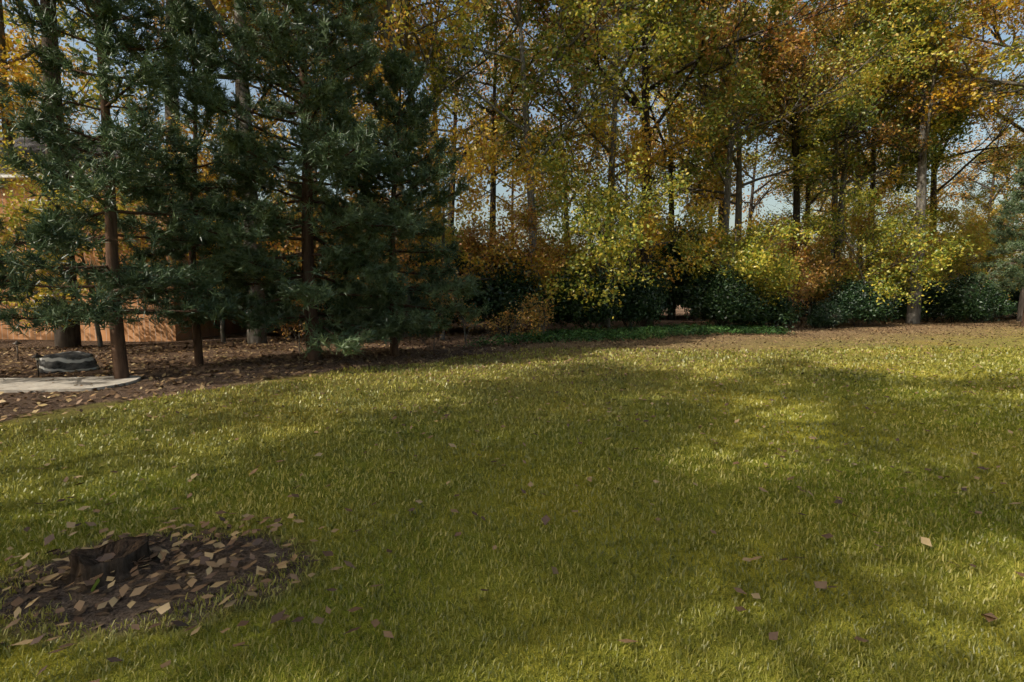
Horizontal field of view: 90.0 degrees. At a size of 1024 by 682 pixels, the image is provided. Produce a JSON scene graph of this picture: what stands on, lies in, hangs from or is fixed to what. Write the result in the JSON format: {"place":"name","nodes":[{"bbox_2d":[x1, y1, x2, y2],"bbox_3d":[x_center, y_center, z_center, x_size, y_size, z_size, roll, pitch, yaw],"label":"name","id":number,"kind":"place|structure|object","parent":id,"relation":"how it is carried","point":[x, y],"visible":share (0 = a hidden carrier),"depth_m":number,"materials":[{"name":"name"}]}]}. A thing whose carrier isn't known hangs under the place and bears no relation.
{"place":"outdoors","nodes":[
{"label":"outdoors","id":0,"kind":"place"},
{"bbox_2d":[0,376,140,392],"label":"path","id":1,"kind":"structure","parent":0,"point":[24,385],"depth_m":9.70,"materials":[{"name":"concrete"}]},
{"bbox_2d":[50,536,166,593],"bbox_3d":[-2.492,1.373,3.144,0.639,0.219,0.431,-2,5,-23],"label":"stump","id":2,"kind":"object","parent":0,"point":[86,565],"visible":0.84,"depth_m":3.10,"materials":[{"name":"brown wood"}]},
{"bbox_2d":[0,305,1023,681],"bbox_3d":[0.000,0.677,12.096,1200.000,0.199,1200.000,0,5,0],"label":"lawn","id":3,"kind":"structure","parent":0,"point":[120,609],"depth_m":3.98,"materials":[{"name":"green plant"}]},
{"bbox_2d":[0,72,51,322],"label":"pine","id":4,"kind":"object","parent":3,"relation":"on","point":[17,298],"visible":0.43,"depth_m":10.05,"materials":[{"name":"green plant"}]},
{"bbox_2d":[0,30,73,142],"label":"tree","id":5,"kind":"object","parent":3,"relation":"on","point":[20,74],"visible":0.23,"depth_m":21.23,"materials":[{"name":"orange plant"}]},
{"bbox_2d":[30,0,81,346],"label":"tall tree","id":6,"kind":"object","parent":3,"relation":"on","point":[70,337],"visible":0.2,"depth_m":17.66,"materials":[{"name":"brown plant"}]},
{"bbox_2d":[0,0,114,137],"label":"tall tree","id":7,"kind":"object","parent":3,"relation":"on","point":[71,114],"visible":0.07,"depth_m":38.00,"materials":[{"name":"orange plant"}]},
{"bbox_2d":[38,351,98,372],"bbox_3d":[-10.199,0.496,11.786,1.107,0.513,0.777,-3,5,-29],"label":"boulder","id":8,"kind":"object","parent":3,"relation":"on","point":[72,361],"visible":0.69,"depth_m":11.54,"materials":[{"name":"grey stone"}]},
{"bbox_2d":[0,15,145,172],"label":"tall tree","id":9,"kind":"object","parent":3,"relation":"on","point":[23,48],"visible":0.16,"depth_m":30.66,"materials":[{"name":"orange plant"}]},
{"bbox_2d":[0,131,165,346],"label":"tree","id":10,"kind":"object","parent":3,"relation":"on","point":[16,218],"visible":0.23,"depth_m":16.73,"materials":[{"name":"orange plant"}]},
{"bbox_2d":[0,0,191,172],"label":"tall tree","id":11,"kind":"object","parent":3,"relation":"on","point":[26,54],"visible":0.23,"depth_m":24.34,"materials":[{"name":"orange plant"}]},
{"bbox_2d":[0,0,240,378],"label":"pine","id":12,"kind":"object","parent":3,"relation":"on","point":[111,277],"visible":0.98,"depth_m":9.60,"materials":[{"name":"green plant"}]},
{"bbox_2d":[0,138,302,340],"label":"brick house","id":13,"kind":"structure","parent":3,"relation":"on","point":[147,331],"depth_m":20.54,"materials":[{"name":"orange brick"}]},
{"bbox_2d":[0,519,306,647],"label":"stump debris","id":14,"kind":"object","parent":3,"relation":"on","point":[106,591],"visible":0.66,"depth_m":3.05,"materials":[{"name":"brown wood"}]},
{"bbox_2d":[84,115,240,297],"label":"tree","id":15,"kind":"object","parent":3,"relation":"on","point":[200,181],"visible":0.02,"depth_m":21.81,"materials":[{"name":"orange plant"}]},
{"bbox_2d":[98,0,264,364],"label":"pine","id":16,"kind":"object","parent":3,"relation":"on","point":[189,19],"visible":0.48,"depth_m":11.83,"materials":[{"name":"green plant"}]},
{"bbox_2d":[5,0,394,158],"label":"tall tree","id":17,"kind":"object","parent":3,"relation":"on","point":[168,113],"visible":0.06,"depth_m":24.97,"materials":[{"name":"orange plant"}]},
{"bbox_2d":[82,87,334,341],"bbox_3d":[-10.548,-4.635,19.564,7.694,10.073,8.310,3,6,33],"label":"tree","id":18,"kind":"object","parent":3,"relation":"on","point":[223,339],"visible":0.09,"depth_m":18.46,"materials":[{"name":"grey plant"}]},
{"bbox_2d":[0,331,554,419],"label":"mulch bed","id":19,"kind":"object","parent":3,"relation":"on","point":[93,396],"visible":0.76,"depth_m":13.13,"materials":[{"name":"brown plant"}]},
{"bbox_2d":[118,0,439,141],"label":"tall tree","id":20,"kind":"object","parent":3,"relation":"on","point":[261,97],"visible":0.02,"depth_m":28.40,"materials":[{"name":"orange plant"}]},
{"bbox_2d":[228,216,350,337],"bbox_3d":[-9.291,-2.849,21.675,6.259,5.944,5.946,-1,5,-12],"label":"shrub","id":21,"kind":"object","parent":3,"relation":"on","point":[269,295],"visible":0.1,"depth_m":20.43,"materials":[{"name":"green plant"}]},
{"bbox_2d":[231,169,351,323],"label":"tree","id":22,"kind":"object","parent":3,"relation":"on","point":[274,196],"visible":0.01,"depth_m":28.00,"materials":[{"name":"grey plant"}]},
{"bbox_2d":[157,0,429,360],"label":"pine","id":23,"kind":"object","parent":3,"relation":"on","point":[308,289],"visible":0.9,"depth_m":12.11,"materials":[{"name":"green plant"}]},
{"bbox_2d":[274,299,326,350],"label":"bare shrub","id":24,"kind":"object","parent":3,"relation":"on","point":[294,327],"visible":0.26,"depth_m":15.45,"materials":[{"name":"brown plant"}]},
{"bbox_2d":[208,10,403,215],"bbox_3d":[-16.183,-13.827,41.268,15.210,25.052,16.067,3,5,31],"label":"tall tree","id":25,"kind":"object","parent":3,"relation":"on","point":[355,107],"visible":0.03,"depth_m":39.05,"materials":[{"name":"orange plant"}]},
{"bbox_2d":[153,0,493,336],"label":"tall tree","id":26,"kind":"object","parent":3,"relation":"on","point":[389,24],"visible":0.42,"depth_m":19.09,"materials":[{"name":"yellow plant"}]},
{"bbox_2d":[203,0,451,343],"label":"tall tree","id":27,"kind":"object","parent":3,"relation":"on","point":[251,339],"visible":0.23,"depth_m":20.29,"materials":[{"name":"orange plant"}]},
{"bbox_2d":[257,154,458,336],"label":"tree","id":28,"kind":"object","parent":3,"relation":"on","point":[280,248],"visible":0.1,"depth_m":19.19,"materials":[{"name":"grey plant"}]},
{"bbox_2d":[319,242,424,324],"bbox_3d":[-6.295,-2.924,23.510,5.946,5.944,6.259,0,5,0],"label":"shrub","id":29,"kind":"object","parent":3,"relation":"on","point":[341,276],"visible":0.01,"depth_m":22.34,"materials":[{"name":"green plant"}]},
{"bbox_2d":[308,42,491,355],"bbox_3d":[-3.237,-3.726,14.931,5.687,9.118,5.682,-4,6,-37],"label":"pine","id":30,"kind":"object","parent":3,"relation":"on","point":[410,320],"visible":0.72,"depth_m":13.99,"materials":[{"name":"green plant"}]},
{"bbox_2d":[272,31,556,339],"bbox_3d":[-3.173,-5.462,19.866,9.072,11.876,9.798,1,5,15],"label":"tree","id":31,"kind":"object","parent":3,"relation":"on","point":[480,169],"visible":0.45,"depth_m":20.52,"materials":[{"name":"orange plant"}]},
{"bbox_2d":[408,290,456,349],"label":"bare shrub","id":32,"kind":"object","parent":3,"relation":"on","point":[435,321],"visible":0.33,"depth_m":17.12,"materials":[{"name":"brown plant"}]},
{"bbox_2d":[329,0,553,320],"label":"tall tree","id":33,"kind":"object","parent":3,"relation":"on","point":[458,81],"visible":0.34,"depth_m":30.00,"materials":[{"name":"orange plant"}]},
{"bbox_2d":[409,238,489,332],"bbox_3d":[-3.468,-2.693,25.427,6.011,4.962,5.625,-2,5,-27],"label":"shrub","id":34,"kind":"object","parent":3,"relation":"on","point":[459,262],"visible":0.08,"depth_m":24.34,"materials":[{"name":"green plant"}]},
{"bbox_2d":[405,188,498,267],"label":"tree","id":35,"kind":"object","parent":3,"relation":"on","point":[450,240],"visible":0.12,"depth_m":28.02,"materials":[{"name":"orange plant"}]},
{"bbox_2d":[366,0,557,231],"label":"tall tree","id":36,"kind":"object","parent":3,"relation":"on","point":[453,185],"visible":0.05,"depth_m":41.92,"materials":[{"name":"orange plant"}]},
{"bbox_2d":[432,274,498,345],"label":"bare shrub","id":37,"kind":"object","parent":3,"relation":"on","point":[465,337],"visible":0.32,"depth_m":18.08,"materials":[{"name":"brown plant"}]},
{"bbox_2d":[453,245,559,334],"bbox_3d":[-0.167,-2.370,23.072,4.548,4.547,4.788,2,5,22],"label":"shrub","id":38,"kind":"object","parent":3,"relation":"on","point":[498,296],"visible":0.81,"depth_m":22.24,"materials":[{"name":"green plant"}]},
{"bbox_2d":[487,294,533,339],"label":"bare shrub","id":39,"kind":"object","parent":3,"relation":"on","point":[525,310],"visible":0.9,"depth_m":19.39,"materials":[{"name":"orange plant"}]},
{"bbox_2d":[454,198,567,331],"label":"tree","id":40,"kind":"object","parent":3,"relation":"on","point":[471,239],"visible":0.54,"depth_m":23.77,"materials":[{"name":"orange plant"}]},
{"bbox_2d":[442,109,579,248],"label":"tall tree","id":41,"kind":"object","parent":3,"relation":"on","point":[521,195],"visible":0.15,"depth_m":47.20,"materials":[{"name":"orange plant"}]},
{"bbox_2d":[0,322,1023,681],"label":"lawn leaves","id":42,"kind":"object","parent":3,"relation":"on","point":[178,560],"visible":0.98,"depth_m":3.24,"materials":[{"name":"brown plant"}]},
{"bbox_2d":[337,0,699,331],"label":"tall tree","id":43,"kind":"object","parent":3,"relation":"on","point":[619,32],"visible":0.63,"depth_m":23.99,"materials":[{"name":"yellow plant"}]},
{"bbox_2d":[416,0,660,322],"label":"tall tree","id":44,"kind":"object","parent":3,"relation":"on","point":[493,184],"visible":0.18,"depth_m":33.81,"materials":[{"name":"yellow plant"}]},
{"bbox_2d":[524,288,559,337],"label":"bare shrub","id":45,"kind":"object","parent":3,"relation":"on","point":[541,319],"visible":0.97,"depth_m":19.21,"materials":[{"name":"orange plant"}]},
{"bbox_2d":[491,171,599,276],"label":"tree","id":46,"kind":"object","parent":3,"relation":"on","point":[512,211],"visible":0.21,"depth_m":33.95,"materials":[{"name":"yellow plant"}]},
{"bbox_2d":[446,2,659,321],"bbox_3d":[1.758,-13.784,39.027,14.163,25.253,15.190,-1,5,-16],"label":"tall tree","id":47,"kind":"object","parent":3,"relation":"on","point":[500,103],"visible":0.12,"depth_m":34.88,"materials":[{"name":"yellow plant"}]},
{"bbox_2d":[546,258,625,328],"bbox_3d":[3.210,-2.081,24.536,4.298,3.792,4.593,-1,5,-10],"label":"shrub","id":48,"kind":"object","parent":3,"relation":"on","point":[568,309],"visible":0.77,"depth_m":23.43,"materials":[{"name":"green plant"}]},
{"bbox_2d":[515,123,698,329],"bbox_3d":[4.094,-4.856,23.544,7.894,10.031,10.165,-1,5,-18],"label":"tree","id":49,"kind":"object","parent":3,"relation":"on","point":[590,207],"visible":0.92,"depth_m":22.29,"materials":[{"name":"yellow plant"}]},
{"bbox_2d":[558,63,678,235],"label":"tall tree","id":50,"kind":"object","parent":3,"relation":"on","point":[662,101],"visible":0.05,"depth_m":57.75,"materials":[{"name":"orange plant"}]},
{"bbox_2d":[462,0,790,326],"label":"tall tree","id":51,"kind":"object","parent":3,"relation":"on","point":[709,129],"visible":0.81,"depth_m":25.97,"materials":[{"name":"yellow plant"}]},
{"bbox_2d":[458,323,795,347],"bbox_3d":[5.914,-0.399,23.039,18.881,0.663,4.406,-2,5,-26],"label":"ivy groundcover","id":52,"kind":"object","parent":3,"relation":"on","point":[636,331],"visible":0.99,"depth_m":21.91,"materials":[{"name":"green plant"}]},
{"bbox_2d":[570,201,693,321],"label":"tree","id":53,"kind":"object","parent":3,"relation":"on","point":[666,233],"visible":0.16,"depth_m":37.47,"materials":[{"name":"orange plant"}]},
{"bbox_2d":[602,258,674,327],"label":"shrub","id":54,"kind":"object","parent":3,"relation":"on","point":[642,301],"visible":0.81,"depth_m":25.23,"materials":[{"name":"green plant"}]},
{"bbox_2d":[258,315,1023,385],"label":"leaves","id":55,"kind":"object","parent":3,"relation":"on","point":[871,324],"visible":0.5,"depth_m":22.17,"materials":[{"name":"brown plant"}]},
{"bbox_2d":[540,90,763,327],"bbox_3d":[7.143,-6.799,27.862,10.811,13.104,10.010,-4,6,-41],"label":"tree","id":56,"kind":"object","parent":3,"relation":"on","point":[651,164],"visible":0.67,"depth_m":26.26,"materials":[{"name":"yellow plant"}]},
{"bbox_2d":[612,211,718,318],"bbox_3d":[12.140,-6.065,42.143,10.719,9.455,11.454,4,6,41],"label":"shrub","id":57,"kind":"object","parent":3,"relation":"on","point":[679,283],"visible":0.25,"depth_m":39.36,"materials":[{"name":"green plant"}]},
{"bbox_2d":[504,0,862,325],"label":"tall tree","id":58,"kind":"object","parent":3,"relation":"on","point":[789,48],"visible":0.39,"depth_m":26.70,"materials":[{"name":"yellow plant"}]},
{"bbox_2d":[633,145,770,318],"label":"tree","id":59,"kind":"object","parent":3,"relation":"on","point":[707,187],"visible":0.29,"depth_m":39.10,"materials":[{"name":"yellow plant"}]},
{"bbox_2d":[654,49,750,246],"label":"tall tree","id":60,"kind":"object","parent":3,"relation":"on","point":[707,170],"visible":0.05,"depth_m":55.65,"materials":[{"name":"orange plant"}]},
{"bbox_2d":[604,0,817,245],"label":"tall tree","id":61,"kind":"object","parent":3,"relation":"on","point":[720,207],"visible":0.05,"depth_m":46.89,"materials":[{"name":"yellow plant"}]},
{"bbox_2d":[608,3,824,319],"bbox_3d":[13.283,-15.261,37.559,16.550,28.434,16.080,-3,5,-29],"label":"tall tree","id":62,"kind":"object","parent":3,"relation":"on","point":[673,315],"visible":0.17,"depth_m":36.30,"materials":[{"name":"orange plant"}]},
{"bbox_2d":[677,263,767,326],"bbox_3d":[11.287,-2.318,27.096,4.770,3.937,4.463,-2,5,-24],"label":"shrub","id":63,"kind":"object","parent":3,"relation":"on","point":[719,297],"visible":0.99,"depth_m":26.14,"materials":[{"name":"green plant"}]},
{"bbox_2d":[667,201,824,324],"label":"tree","id":64,"kind":"object","parent":3,"relation":"on","point":[749,260],"visible":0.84,"depth_m":26.31,"materials":[{"name":"yellow plant"}]},
{"bbox_2d":[692,39,806,235],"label":"tall tree","id":65,"kind":"object","parent":3,"relation":"on","point":[753,206],"visible":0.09,"depth_m":65.04,"materials":[{"name":"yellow plant"}]},
{"bbox_2d":[598,0,908,322],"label":"tall tree","id":66,"kind":"object","parent":3,"relation":"on","point":[774,7],"visible":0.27,"depth_m":33.24,"materials":[{"name":"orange plant"}]},
{"bbox_2d":[728,276,810,328],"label":"shrub","id":67,"kind":"object","parent":3,"relation":"on","point":[777,314],"visible":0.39,"depth_m":27.48,"materials":[{"name":"green plant"}]},
{"bbox_2d":[734,237,833,325],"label":"tree","id":68,"kind":"object","parent":3,"relation":"on","point":[809,277],"visible":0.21,"depth_m":29.46,"materials":[{"name":"yellow plant"}]},
{"bbox_2d":[627,0,973,324],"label":"tall tree","id":69,"kind":"object","parent":3,"relation":"on","point":[839,94],"visible":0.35,"depth_m":29.85,"materials":[{"name":"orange plant"}]},
{"bbox_2d":[753,211,861,323],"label":"tree","id":70,"kind":"object","parent":3,"relation":"on","point":[815,246],"visible":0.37,"depth_m":33.01,"materials":[{"name":"yellow plant"}]},
{"bbox_2d":[761,215,867,302],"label":"tree","id":71,"kind":"object","parent":3,"relation":"on","point":[816,253],"visible":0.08,"depth_m":40.45,"materials":[{"name":"orange plant"}]},
{"bbox_2d":[749,46,892,316],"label":"tall tree","id":72,"kind":"object","parent":3,"relation":"on","point":[812,201],"visible":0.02,"depth_m":45.73,"materials":[{"name":"orange plant"}]},
{"bbox_2d":[782,247,860,310],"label":"tree","id":73,"kind":"object","parent":3,"relation":"on","point":[821,290],"visible":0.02,"depth_m":45.33,"materials":[{"name":"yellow plant"}]},
{"bbox_2d":[805,298,852,328],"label":"shrub","id":74,"kind":"object","parent":3,"relation":"on","point":[825,315],"visible":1,"depth_m":30.17,"materials":[{"name":"green plant"}]},
{"bbox_2d":[697,0,1002,321],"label":"tall tree","id":75,"kind":"object","parent":3,"relation":"on","point":[795,153],"visible":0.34,"depth_m":33.02,"materials":[{"name":"green plant"}]},
{"bbox_2d":[732,1,979,318],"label":"tall tree","id":76,"kind":"object","parent":3,"relation":"on","point":[775,164],"visible":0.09,"depth_m":38.94,"materials":[{"name":"orange plant"}]},
{"bbox_2d":[803,135,916,257],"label":"tall tree","id":77,"kind":"object","parent":3,"relation":"on","point":[898,193],"visible":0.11,"depth_m":66.20,"materials":[{"name":"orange plant"}]},
{"bbox_2d":[742,0,982,300],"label":"tall tree","id":78,"kind":"object","parent":3,"relation":"on","point":[912,158],"visible":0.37,"depth_m":33.82,"materials":[{"name":"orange plant"}]},
{"bbox_2d":[823,275,901,326],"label":"shrub","id":79,"kind":"object","parent":3,"relation":"on","point":[851,297],"visible":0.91,"depth_m":30.82,"materials":[{"name":"green plant"}]},
{"bbox_2d":[778,13,959,278],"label":"tall tree","id":80,"kind":"object","parent":3,"relation":"on","point":[949,147],"visible":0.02,"depth_m":49.61,"materials":[{"name":"orange plant"}]},
{"bbox_2d":[811,138,938,262],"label":"tall tree","id":81,"kind":"object","parent":3,"relation":"on","point":[869,191],"visible":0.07,"depth_m":54.94,"materials":[{"name":"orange plant"}]},
{"bbox_2d":[750,0,1000,288],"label":"tall tree","id":82,"kind":"object","parent":3,"relation":"on","point":[809,156],"visible":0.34,"depth_m":34.97,"materials":[{"name":"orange plant"}]},
{"bbox_2d":[782,164,980,323],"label":"tree","id":83,"kind":"object","parent":3,"relation":"on","point":[885,230],"visible":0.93,"depth_m":31.31,"materials":[{"name":"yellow plant"}]},
{"bbox_2d":[814,162,955,321],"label":"tree","id":84,"kind":"object","parent":3,"relation":"on","point":[855,221],"visible":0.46,"depth_m":35.92,"materials":[{"name":"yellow plant"}]},
{"bbox_2d":[828,190,967,298],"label":"tree","id":85,"kind":"object","parent":3,"relation":"on","point":[930,209],"visible":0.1,"depth_m":43.96,"materials":[{"name":"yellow plant"}]},
{"bbox_2d":[780,0,1023,323],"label":"tall tree","id":86,"kind":"object","parent":3,"relation":"on","point":[913,314],"visible":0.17,"depth_m":33.88,"materials":[{"name":"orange plant"}]},
{"bbox_2d":[889,294,927,320],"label":"shrub","id":87,"kind":"object","parent":3,"relation":"on","point":[902,310],"visible":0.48,"depth_m":35.72,"materials":[{"name":"green plant"}]},
{"bbox_2d":[856,226,971,302],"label":"tree","id":88,"kind":"object","parent":3,"relation":"on","point":[933,274],"visible":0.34,"depth_m":38.66,"materials":[{"name":"yellow plant"}]},
{"bbox_2d":[852,82,1003,218],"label":"tall tree","id":89,"kind":"object","parent":3,"relation":"on","point":[953,183],"visible":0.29,"depth_m":58.53,"materials":[{"name":"yellow plant"}]},
{"bbox_2d":[844,0,1023,317],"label":"tall tree","id":90,"kind":"object","parent":3,"relation":"on","point":[934,183],"visible":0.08,"depth_m":42.48,"materials":[{"name":"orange plant"}]},
{"bbox_2d":[865,0,1023,125],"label":"tall tree","id":91,"kind":"object","parent":3,"relation":"on","point":[973,94],"visible":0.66,"depth_m":30.88,"materials":[{"name":"yellow plant"}]},
{"bbox_2d":[869,0,1023,321],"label":"tall tree","id":92,"kind":"object","parent":3,"relation":"on","point":[1020,304],"visible":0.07,"depth_m":37.82,"materials":[{"name":"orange plant"}]},
{"bbox_2d":[896,273,1005,322],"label":"shrub","id":93,"kind":"object","parent":3,"relation":"on","point":[955,304],"visible":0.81,"depth_m":35.09,"materials":[{"name":"green plant"}]},
{"bbox_2d":[892,218,1017,319],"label":"tree","id":94,"kind":"object","parent":3,"relation":"on","point":[973,238],"visible":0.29,"depth_m":38.85,"materials":[{"name":"yellow plant"}]},
{"bbox_2d":[926,181,1023,286],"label":"tree","id":95,"kind":"object","parent":3,"relation":"on","point":[972,219],"visible":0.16,"depth_m":53.11,"materials":[{"name":"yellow plant"}]},
{"bbox_2d":[930,77,1023,281],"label":"tall tree","id":96,"kind":"object","parent":3,"relation":"on","point":[1001,175],"visible":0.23,"depth_m":57.63,"materials":[{"name":"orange plant"}]},
{"bbox_2d":[932,193,1023,317],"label":"tree","id":97,"kind":"object","parent":3,"relation":"on","point":[949,218],"visible":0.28,"depth_m":41.02,"materials":[{"name":"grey plant"}]},
{"bbox_2d":[952,267,1017,320],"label":"shrub","id":98,"kind":"object","parent":3,"relation":"on","point":[970,284],"visible":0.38,"depth_m":37.46,"materials":[{"name":"green plant"}]},
{"bbox_2d":[949,198,1023,317],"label":"tree","id":99,"kind":"object","parent":3,"relation":"on","point":[988,217],"visible":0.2,"depth_m":45.17,"materials":[{"name":"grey plant"}]},
{"bbox_2d":[952,137,1023,258],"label":"tall tree","id":100,"kind":"object","parent":3,"relation":"on","point":[991,170],"visible":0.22,"depth_m":60.13,"materials":[{"name":"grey plant"}]},
{"bbox_2d":[969,132,1023,205],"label":"tall tree","id":101,"kind":"object","parent":3,"relation":"on","point":[1004,168],"visible":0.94,"depth_m":39.67,"materials":[{"name":"orange plant"}]},
{"bbox_2d":[972,155,1023,326],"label":"pine","id":102,"kind":"object","parent":3,"relation":"on","point":[1016,245],"visible":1,"depth_m":30.44,"materials":[{"name":"green plant"}]},
{"bbox_2d":[988,289,1017,319],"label":"shrub","id":103,"kind":"object","parent":3,"relation":"on","point":[1013,308],"visible":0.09,"depth_m":39.35,"materials":[{"name":"green plant"}]},
{"bbox_2d":[1001,284,1020,318],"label":"shrub","id":104,"kind":"object","parent":3,"relation":"on","point":[1016,293],"visible":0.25,"depth_m":40.78,"materials":[{"name":"green plant"}]},
{"bbox_2d":[0,0,1023,287],"label":"sky","id":105,"kind":"structure","parent":0,"point":[769,200],"materials":[{"name":"blue"}]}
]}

